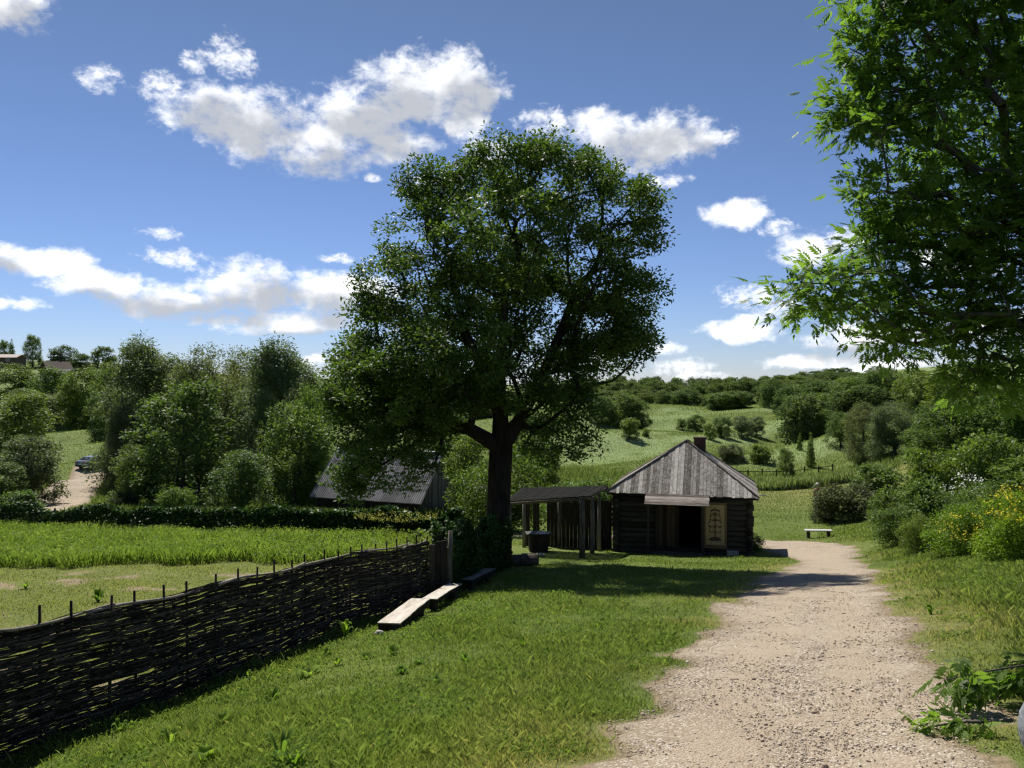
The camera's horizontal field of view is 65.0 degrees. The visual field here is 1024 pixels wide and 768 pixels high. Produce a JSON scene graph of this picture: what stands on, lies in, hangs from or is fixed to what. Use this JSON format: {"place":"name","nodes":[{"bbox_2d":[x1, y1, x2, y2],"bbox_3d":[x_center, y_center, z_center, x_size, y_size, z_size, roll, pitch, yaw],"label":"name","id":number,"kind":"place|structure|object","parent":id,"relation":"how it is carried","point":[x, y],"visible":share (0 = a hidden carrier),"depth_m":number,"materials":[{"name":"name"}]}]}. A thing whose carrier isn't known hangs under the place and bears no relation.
{"place":"outdoors","nodes":[
{"label":"outdoors","id":0,"kind":"place"},
{"bbox_2d":[24,466,105,517],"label":"dirt track","id":1,"kind":"structure","parent":0,"point":[81,492],"depth_m":71.34,"materials":[{"name":"beige soil"}]},
{"bbox_2d":[0,360,1023,767],"bbox_3d":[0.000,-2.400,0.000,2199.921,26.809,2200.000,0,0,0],"label":"ground","id":2,"kind":"structure","parent":0,"point":[1010,712],"depth_m":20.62,"materials":[{"name":"green plant"}]},
{"bbox_2d":[0,354,27,368],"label":"village house","id":3,"kind":"structure","parent":2,"relation":"on","point":[5,359],"depth_m":237.90,"materials":[{"name":"white paint"}]},
{"bbox_2d":[0,461,38,502],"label":"deciduous tree","id":4,"kind":"object","parent":2,"relation":"on","point":[9,486],"visible":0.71,"depth_m":58.17,"materials":[{"name":"green plant"}]},
{"bbox_2d":[0,362,45,407],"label":"deciduous tree","id":5,"kind":"object","parent":2,"relation":"on","point":[20,374],"visible":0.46,"depth_m":167.81,"materials":[{"name":"green plant"}]},
{"bbox_2d":[0,489,50,517],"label":"bush","id":6,"kind":"object","parent":2,"relation":"on","point":[28,495],"visible":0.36,"depth_m":47.82,"materials":[{"name":"green plant"}]},
{"bbox_2d":[0,388,60,466],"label":"deciduous tree","id":7,"kind":"object","parent":2,"relation":"on","point":[24,423],"visible":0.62,"depth_m":94.36,"materials":[{"name":"green plant"}]},
{"bbox_2d":[0,388,61,424],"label":"deciduous tree","id":8,"kind":"object","parent":2,"relation":"on","point":[48,397],"visible":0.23,"depth_m":150.12,"materials":[{"name":"green plant"}]},
{"bbox_2d":[21,334,43,366],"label":"deciduous tree","id":9,"kind":"object","parent":2,"relation":"on","point":[33,355],"visible":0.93,"depth_m":269.28,"materials":[{"name":"green plant"}]},
{"bbox_2d":[0,433,70,503],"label":"deciduous tree","id":10,"kind":"object","parent":2,"relation":"on","point":[36,474],"visible":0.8,"depth_m":61.37,"materials":[{"name":"green plant"}]},
{"bbox_2d":[17,364,82,421],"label":"deciduous tree","id":11,"kind":"object","parent":2,"relation":"on","point":[46,384],"visible":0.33,"depth_m":163.53,"materials":[{"name":"green plant"}]},
{"bbox_2d":[38,360,74,377],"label":"village house","id":12,"kind":"structure","parent":2,"relation":"on","point":[60,364],"depth_m":230.94,"materials":[{"name":"brown wood"}]},
{"bbox_2d":[46,344,78,361],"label":"woodland tree","id":13,"kind":"object","parent":2,"relation":"on","point":[58,356],"visible":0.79,"depth_m":273.78,"materials":[{"name":"green plant"}]},
{"bbox_2d":[69,353,92,369],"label":"woodland tree","id":14,"kind":"object","parent":2,"relation":"on","point":[82,364],"visible":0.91,"depth_m":267.05,"materials":[{"name":"green plant"}]},
{"bbox_2d":[54,367,108,429],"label":"deciduous tree","id":15,"kind":"object","parent":2,"relation":"on","point":[76,397],"visible":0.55,"depth_m":147.53,"materials":[{"name":"green plant"}]},
{"bbox_2d":[89,346,117,373],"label":"woodland tree","id":16,"kind":"object","parent":2,"relation":"on","point":[99,352],"visible":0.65,"depth_m":258.27,"materials":[{"name":"green plant"}]},
{"bbox_2d":[83,388,128,443],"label":"deciduous tree","id":17,"kind":"object","parent":2,"relation":"on","point":[93,426],"visible":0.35,"depth_m":128.31,"materials":[{"name":"green plant"}]},
{"bbox_2d":[85,361,146,427],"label":"deciduous tree","id":18,"kind":"object","parent":2,"relation":"on","point":[102,377],"visible":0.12,"depth_m":137.37,"materials":[{"name":"green plant"}]},
{"bbox_2d":[106,490,141,506],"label":"bush","id":19,"kind":"object","parent":2,"relation":"on","point":[125,498],"visible":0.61,"depth_m":55.80,"materials":[{"name":"green plant"}]},
{"bbox_2d":[96,393,153,495],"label":"willow tree","id":20,"kind":"object","parent":2,"relation":"on","point":[120,415],"visible":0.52,"depth_m":68.95,"materials":[{"name":"green plant"}]},
{"bbox_2d":[107,443,162,504],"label":"deciduous tree","id":21,"kind":"object","parent":2,"relation":"on","point":[128,461],"visible":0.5,"depth_m":57.17,"materials":[{"name":"green plant"}]},
{"bbox_2d":[80,330,190,488],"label":"willow tree","id":22,"kind":"object","parent":2,"relation":"on","point":[141,371],"visible":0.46,"depth_m":72.42,"materials":[{"name":"green plant"}]},
{"bbox_2d":[154,485,198,518],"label":"bush","id":23,"kind":"object","parent":2,"relation":"on","point":[173,497],"visible":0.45,"depth_m":45.54,"materials":[{"name":"green plant"}]},
{"bbox_2d":[118,372,237,505],"bbox_3d":[-23.490,4.239,56.751,8.068,10.226,8.638,0,0,12],"label":"deciduous tree","id":24,"kind":"object","parent":2,"relation":"on","point":[185,405],"visible":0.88,"depth_m":56.10,"materials":[{"name":"green plant"}]},
{"bbox_2d":[162,341,250,490],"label":"willow tree","id":25,"kind":"object","parent":2,"relation":"on","point":[194,366],"visible":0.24,"depth_m":70.96,"materials":[{"name":"green plant"}]},
{"bbox_2d":[0,535,429,759],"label":"wattle fence","id":26,"kind":"object","parent":2,"relation":"on","point":[63,711],"visible":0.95,"depth_m":10.16,"materials":[{"name":"brown wicker"}]},
{"bbox_2d":[429,530,451,592],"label":"plank gate","id":27,"kind":"structure","parent":26,"relation":"attached to","point":[438,559],"depth_m":17.74,"materials":[{"name":"grey wood"}]},
{"bbox_2d":[0,518,431,568],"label":"tall weeds","id":28,"kind":"object","parent":2,"relation":"on","point":[93,557],"visible":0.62,"depth_m":30.88,"materials":[{"name":"green plant"}]},
{"bbox_2d":[0,499,466,534],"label":"ivy hedge","id":29,"kind":"object","parent":2,"relation":"on","point":[274,515],"visible":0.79,"depth_m":37.11,"materials":[{"name":"green plant"}]},
{"bbox_2d":[200,449,273,509],"bbox_3d":[-16.186,6.075,48.005,4.368,4.451,4.573,0,0,21],"label":"deciduous tree","id":30,"kind":"object","parent":2,"relation":"on","point":[242,461],"visible":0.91,"depth_m":47.50,"materials":[{"name":"green plant"}]},
{"bbox_2d":[210,345,290,480],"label":"willow tree","id":31,"kind":"object","parent":2,"relation":"on","point":[237,364],"visible":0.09,"depth_m":78.51,"materials":[{"name":"green plant"}]},
{"bbox_2d":[228,330,331,496],"bbox_3d":[-18.831,3.146,65.813,8.722,15.121,9.212,0,0,-16],"label":"willow tree","id":32,"kind":"object","parent":2,"relation":"on","point":[269,371],"visible":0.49,"depth_m":64.57,"materials":[{"name":"green plant"}]},
{"bbox_2d":[260,729,304,760],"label":"broadleaf weed","id":33,"kind":"object","parent":2,"relation":"on","point":[285,743],"visible":0.81,"depth_m":5.37,"materials":[{"name":"green plant"}]},
{"bbox_2d":[255,399,336,505],"bbox_3d":[-15.050,5.076,56.192,5.970,8.029,6.066,0,0,-10],"label":"deciduous tree","id":34,"kind":"object","parent":2,"relation":"on","point":[299,474],"visible":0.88,"depth_m":55.12,"materials":[{"name":"green plant"}]},
{"bbox_2d":[284,381,332,500],"bbox_3d":[-14.873,4.689,59.994,4.012,9.919,3.901,0,0,-2],"label":"deciduous tree","id":35,"kind":"object","parent":2,"relation":"on","point":[306,393],"visible":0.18,"depth_m":59.25,"materials":[{"name":"green plant"}]},
{"bbox_2d":[309,448,459,512],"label":"slate barn","id":36,"kind":"structure","parent":2,"relation":"on","point":[431,495],"depth_m":50.26,"materials":[{"name":"stone"}]},
{"bbox_2d":[377,598,429,630],"bbox_3d":[-1.852,4.115,14.049,0.390,0.511,2.126,0,0,8],"label":"plank bench","id":37,"kind":"object","parent":2,"relation":"on","point":[408,612],"visible":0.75,"depth_m":13.73,"materials":[{"name":"grey wood"}]},
{"bbox_2d":[422,583,460,610],"bbox_3d":[-1.420,4.426,16.549,0.319,0.530,1.942,0,0,11],"label":"plank bench","id":38,"kind":"object","parent":2,"relation":"on","point":[449,590],"visible":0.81,"depth_m":16.31,"materials":[{"name":"grey wood"}]},
{"bbox_2d":[440,434,488,521],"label":"deciduous tree","id":39,"kind":"object","parent":2,"relation":"on","point":[471,448],"visible":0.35,"depth_m":45.03,"materials":[{"name":"green plant"}]},
{"bbox_2d":[429,514,514,592],"bbox_3d":[-0.971,4.455,21.710,0.998,2.962,7.581,0,0,10],"label":"ivy fence","id":40,"kind":"object","parent":2,"relation":"on","point":[486,542],"visible":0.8,"depth_m":20.28,"materials":[{"name":"green plant"}]},
{"bbox_2d":[461,568,494,589],"bbox_3d":[-0.816,4.867,19.899,0.296,0.553,2.068,0,0,14],"label":"plank bench","id":41,"kind":"object","parent":2,"relation":"on","point":[485,574],"visible":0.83,"depth_m":19.55,"materials":[{"name":"grey wood"}]},
{"bbox_2d":[312,120,680,523],"bbox_3d":[-0.664,-1.054,25.985,11.582,14.458,9.519,0,0,-35],"label":"ash tree","id":42,"kind":"object","parent":2,"relation":"on","point":[398,389],"visible":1,"depth_m":24.89,"materials":[{"name":"green plant"}]},
{"bbox_2d":[448,439,551,534],"bbox_3d":[-0.521,5.245,40.026,5.241,5.058,5.722,0,0,-34],"label":"bush","id":43,"kind":"object","parent":2,"relation":"on","point":[479,478],"visible":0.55,"depth_m":39.37,"materials":[{"name":"green plant"}]},
{"bbox_2d":[0,365,1020,524],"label":"meadow grass","id":44,"kind":"structure","parent":2,"relation":"on","point":[575,473],"depth_m":86.04,"materials":[{"name":"green plant"}]},
{"bbox_2d":[6,554,1023,767],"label":"clover","id":45,"kind":"object","parent":2,"relation":"on","point":[253,765],"visible":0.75,"depth_m":9.02,"materials":[{"name":"green plant"}]},
{"bbox_2d":[510,554,538,565],"bbox_3d":[0.273,5.499,25.060,1.119,0.453,0.400,0,0,6],"label":"fallen log","id":46,"kind":"object","parent":2,"relation":"on","point":[525,559],"visible":0.65,"depth_m":24.90,"materials":[{"name":"grey wood"}]},
{"bbox_2d":[512,431,562,492],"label":"deciduous tree","id":47,"kind":"object","parent":2,"relation":"on","point":[550,480],"visible":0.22,"depth_m":59.52,"materials":[{"name":"green plant"}]},
{"bbox_2d":[525,531,551,551],"bbox_3d":[1.000,6.047,30.800,0.950,0.716,0.620,0,0,-6],"label":"forge table","id":48,"kind":"object","parent":2,"relation":"on","point":[538,541],"visible":1,"depth_m":30.55,"materials":[{"name":"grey wood"}]},
{"bbox_2d":[510,485,611,557],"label":"open shed","id":49,"kind":"structure","parent":2,"relation":"on","point":[567,522],"depth_m":32.68,"materials":[{"name":"grey wood"}]},
{"bbox_2d":[540,479,601,522],"bbox_3d":[3.341,6.759,46.209,4.007,2.758,4.121,0,0,-9],"label":"bush","id":50,"kind":"object","parent":2,"relation":"on","point":[569,483],"visible":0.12,"depth_m":45.66,"materials":[{"name":"green plant"}]},
{"bbox_2d":[578,473,614,501],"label":"bush","id":51,"kind":"object","parent":2,"relation":"on","point":[599,481],"visible":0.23,"depth_m":51.73,"materials":[{"name":"green plant"}]},
{"bbox_2d":[588,395,616,424],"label":"deciduous tree","id":52,"kind":"object","parent":2,"relation":"on","point":[605,402],"visible":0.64,"depth_m":140.41,"materials":[{"name":"green plant"}]},
{"bbox_2d":[601,390,642,426],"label":"deciduous tree","id":53,"kind":"object","parent":2,"relation":"on","point":[620,413],"visible":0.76,"depth_m":141.86,"materials":[{"name":"green plant"}]},
{"bbox_2d":[619,416,640,438],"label":"woodland tree","id":54,"kind":"object","parent":2,"relation":"on","point":[627,424],"visible":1,"depth_m":113.89,"materials":[{"name":"green plant"}]},
{"bbox_2d":[625,399,652,429],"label":"deciduous tree","id":55,"kind":"object","parent":2,"relation":"on","point":[643,415],"visible":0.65,"depth_m":143.10,"materials":[{"name":"green plant"}]},
{"bbox_2d":[668,390,692,405],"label":"woodland tree","id":56,"kind":"object","parent":2,"relation":"on","point":[682,395],"visible":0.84,"depth_m":218.41,"materials":[{"name":"green plant"}]},
{"bbox_2d":[606,436,759,555],"bbox_3d":[6.866,4.348,32.182,5.720,4.385,5.056,0,0,15],"label":"log hut","id":57,"kind":"object","parent":2,"relation":"on","point":[687,497],"visible":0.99,"depth_m":30.72,"materials":[{"name":"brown wood"}]},
{"bbox_2d":[659,505,676,546],"bbox_3d":[5.983,5.360,30.661,0.771,1.745,0.045,0,0,15],"label":"door","id":58,"kind":"structure","parent":57,"relation":"in","point":[667,513],"depth_m":30.65,"materials":[{"name":"brown wood"}]},
{"bbox_2d":[704,502,726,548],"bbox_3d":[7.606,5.300,30.103,0.860,1.720,0.054,0,0,15],"label":"door","id":59,"kind":"structure","parent":57,"relation":"in","point":[715,515],"depth_m":30.07,"materials":[{"name":"paint"}]},
{"bbox_2d":[685,414,705,432],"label":"woodland tree","id":60,"kind":"object","parent":2,"relation":"on","point":[696,427],"visible":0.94,"depth_m":145.83,"materials":[{"name":"green plant"}]},
{"bbox_2d":[705,392,736,410],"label":"woodland tree","id":61,"kind":"object","parent":2,"relation":"on","point":[723,396],"visible":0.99,"depth_m":209.71,"materials":[{"name":"green plant"}]},
{"bbox_2d":[713,416,733,437],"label":"deciduous tree","id":62,"kind":"object","parent":2,"relation":"on","point":[725,430],"visible":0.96,"depth_m":124.93,"materials":[{"name":"green plant"}]},
{"bbox_2d":[717,443,746,463],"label":"bush","id":63,"kind":"object","parent":2,"relation":"on","point":[727,454],"visible":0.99,"depth_m":88.22,"materials":[{"name":"green plant"}]},
{"bbox_2d":[730,415,753,438],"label":"deciduous tree","id":64,"kind":"object","parent":2,"relation":"on","point":[743,429],"visible":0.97,"depth_m":126.97,"materials":[{"name":"green plant"}]},
{"bbox_2d":[746,442,776,463],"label":"bush","id":65,"kind":"object","parent":2,"relation":"on","point":[763,454],"visible":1,"depth_m":87.21,"materials":[{"name":"green plant"}]},
{"bbox_2d":[758,378,784,407],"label":"woodland tree","id":66,"kind":"object","parent":2,"relation":"on","point":[766,399],"visible":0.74,"depth_m":191.08,"materials":[{"name":"green plant"}]},
{"bbox_2d":[776,446,795,476],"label":"deciduous tree","id":67,"kind":"object","parent":2,"relation":"on","point":[786,455],"visible":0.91,"depth_m":78.03,"materials":[{"name":"green plant"}]},
{"bbox_2d":[769,386,803,415],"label":"woodland tree","id":68,"kind":"object","parent":2,"relation":"on","point":[780,394],"visible":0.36,"depth_m":157.95,"materials":[{"name":"green plant"}]},
{"bbox_2d":[774,389,817,445],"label":"woodland tree","id":69,"kind":"object","parent":2,"relation":"on","point":[787,406],"visible":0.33,"depth_m":121.43,"materials":[{"name":"green plant"}]},
{"bbox_2d":[778,391,823,443],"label":"woodland tree","id":70,"kind":"object","parent":2,"relation":"on","point":[812,408],"visible":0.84,"depth_m":119.00,"materials":[{"name":"green plant"}]},
{"bbox_2d":[748,460,895,490],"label":"crop field","id":71,"kind":"structure","parent":2,"relation":"on","point":[780,482],"depth_m":66.84,"materials":[{"name":"green plant"}]},
{"bbox_2d":[809,498,837,522],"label":"bush","id":72,"kind":"object","parent":2,"relation":"on","point":[816,514],"visible":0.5,"depth_m":43.76,"materials":[{"name":"green plant"}]},
{"bbox_2d":[809,407,840,436],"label":"deciduous tree","id":73,"kind":"object","parent":2,"relation":"on","point":[822,416],"visible":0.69,"depth_m":117.41,"materials":[{"name":"green plant"}]},
{"bbox_2d":[821,411,857,447],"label":"deciduous tree","id":74,"kind":"object","parent":2,"relation":"on","point":[838,435],"visible":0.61,"depth_m":95.62,"materials":[{"name":"green plant"}]},
{"bbox_2d":[825,389,860,424],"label":"woodland tree","id":75,"kind":"object","parent":2,"relation":"on","point":[835,402],"visible":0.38,"depth_m":122.11,"materials":[{"name":"green plant"}]},
{"bbox_2d":[829,376,867,400],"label":"deciduous tree","id":76,"kind":"object","parent":2,"relation":"on","point":[843,381],"visible":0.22,"depth_m":148.92,"materials":[{"name":"green plant"}]},
{"bbox_2d":[809,480,887,522],"bbox_3d":[18.037,6.289,42.933,4.540,2.322,3.960,0,0,-8],"label":"bush","id":77,"kind":"object","parent":2,"relation":"on","point":[856,508],"visible":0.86,"depth_m":42.56,"materials":[{"name":"green plant"}]},
{"bbox_2d":[831,387,882,416],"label":"woodland tree","id":78,"kind":"object","parent":2,"relation":"on","point":[854,398],"visible":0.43,"depth_m":121.20,"materials":[{"name":"green plant"}]},
{"bbox_2d":[840,399,883,465],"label":"willow tree","id":79,"kind":"object","parent":2,"relation":"on","point":[861,416],"visible":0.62,"depth_m":81.72,"materials":[{"name":"green plant"}]},
{"bbox_2d":[846,383,889,410],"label":"woodland tree","id":80,"kind":"object","parent":2,"relation":"on","point":[877,393],"visible":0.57,"depth_m":120.20,"materials":[{"name":"green plant"}]},
{"bbox_2d":[846,461,910,494],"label":"bush","id":81,"kind":"object","parent":2,"relation":"on","point":[882,475],"visible":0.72,"depth_m":54.60,"materials":[{"name":"green plant"}]},
{"bbox_2d":[734,0,1023,426],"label":"overhanging ash tree","id":82,"kind":"object","parent":2,"relation":"on","point":[973,250],"visible":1,"depth_m":8.48,"materials":[{"name":"green plant"}]},
{"bbox_2d":[849,367,910,400],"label":"deciduous tree","id":83,"kind":"object","parent":2,"relation":"on","point":[873,376],"visible":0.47,"depth_m":128.55,"materials":[{"name":"green plant"}]},
{"bbox_2d":[864,483,910,526],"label":"bush","id":84,"kind":"object","parent":2,"relation":"on","point":[888,498],"visible":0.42,"depth_m":35.86,"materials":[{"name":"green plant"}]},
{"bbox_2d":[860,399,920,459],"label":"willow tree","id":85,"kind":"object","parent":2,"relation":"on","point":[885,435],"visible":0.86,"depth_m":77.58,"materials":[{"name":"green plant"}]},
{"bbox_2d":[867,503,924,546],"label":"bush","id":86,"kind":"object","parent":2,"relation":"on","point":[889,517],"visible":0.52,"depth_m":27.86,"materials":[{"name":"green plant"}]},
{"bbox_2d":[893,512,938,553],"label":"bush","id":87,"kind":"object","parent":2,"relation":"on","point":[914,534],"visible":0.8,"depth_m":23.85,"materials":[{"name":"green plant"}]},
{"bbox_2d":[889,369,945,427],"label":"deciduous tree","id":88,"kind":"object","parent":2,"relation":"on","point":[912,384],"visible":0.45,"depth_m":109.08,"materials":[{"name":"green plant"}]},
{"bbox_2d":[893,472,952,526],"bbox_3d":[16.396,4.798,32.011,2.176,2.541,2.405,0,0,-13],"label":"bush","id":89,"kind":"object","parent":2,"relation":"on","point":[925,491],"visible":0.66,"depth_m":31.73,"materials":[{"name":"green plant"}]},
{"bbox_2d":[899,444,972,509],"bbox_3d":[20.183,4.674,37.933,3.310,3.679,3.404,0,0,-42],"label":"bush","id":90,"kind":"object","parent":2,"relation":"on","point":[920,458],"visible":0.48,"depth_m":37.59,"materials":[{"name":"green plant"}]},
{"bbox_2d":[898,396,991,464],"bbox_3d":[33.560,3.753,61.783,6.582,5.716,7.047,0,0,7],"label":"deciduous tree","id":91,"kind":"object","parent":2,"relation":"on","point":[929,416],"visible":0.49,"depth_m":61.61,"materials":[{"name":"green plant"}]},
{"bbox_2d":[895,701,1009,740],"bbox_3d":[3.069,2.469,5.619,0.596,0.447,0.548,0,0,0],"label":"fallen twig","id":92,"kind":"object","parent":2,"relation":"on","point":[953,726],"visible":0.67,"depth_m":5.61,"materials":[{"name":"green plant"}]},
{"bbox_2d":[919,501,997,558],"bbox_3d":[11.800,3.831,21.030,2.203,1.524,1.881,0,0,-13],"label":"bush","id":93,"kind":"object","parent":2,"relation":"on","point":[943,541],"visible":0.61,"depth_m":20.90,"materials":[{"name":"green plant"}]},
{"bbox_2d":[919,360,1000,424],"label":"deciduous tree","id":94,"kind":"object","parent":2,"relation":"on","point":[932,390],"visible":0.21,"depth_m":95.33,"materials":[{"name":"green plant"}]},
{"bbox_2d":[911,652,1023,713],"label":"ash branch","id":95,"kind":"object","parent":2,"relation":"on","point":[962,690],"visible":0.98,"depth_m":6.03,"materials":[{"name":"green plant"}]},
{"bbox_2d":[937,476,1014,531],"bbox_3d":[15.163,3.962,26.044,2.478,2.059,2.705,0,0,19],"label":"bush","id":96,"kind":"object","parent":2,"relation":"on","point":[963,497],"visible":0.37,"depth_m":25.85,"materials":[{"name":"green plant"}]},
{"bbox_2d":[940,395,1021,457],"bbox_3d":[35.950,3.251,60.044,7.164,5.462,6.967,0,0,36],"label":"deciduous tree","id":97,"kind":"object","parent":2,"relation":"on","point":[992,423],"visible":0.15,"depth_m":59.49,"materials":[{"name":"green plant"}]},
{"bbox_2d":[942,427,1023,505],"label":"bush","id":98,"kind":"object","parent":2,"relation":"on","point":[976,460],"visible":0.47,"depth_m":35.44,"materials":[{"name":"green plant"}]},
{"bbox_2d":[968,489,1023,561],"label":"bush","id":99,"kind":"object","parent":2,"relation":"on","point":[1006,534],"visible":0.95,"depth_m":17.78,"materials":[{"name":"green plant"}]},
{"bbox_2d":[972,380,1023,460],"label":"deciduous tree","id":100,"kind":"object","parent":2,"relation":"on","point":[1015,431],"visible":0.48,"depth_m":55.08,"materials":[{"name":"green plant"}]},
{"bbox_2d":[985,453,1023,501],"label":"bush","id":101,"kind":"object","parent":2,"relation":"on","point":[1014,469],"visible":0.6,"depth_m":30.02,"materials":[{"name":"green plant"}]},
{"bbox_2d":[0,0,1023,384],"label":"sky","id":102,"kind":"structure","parent":0,"point":[182,174],"materials":[{"name":"blue"}]},
{"bbox_2d":[513,533,1007,767],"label":"path","id":103,"kind":"structure","parent":0,"point":[820,563],"depth_m":7.25,"materials":[{"name":"beige gravel"}]},
{"bbox_2d":[574,573,1018,767],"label":"loose stones","id":104,"kind":"object","parent":103,"relation":"on","point":[791,725],"visible":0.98,"depth_m":6.81,"materials":[{"name":"beige gravel"}]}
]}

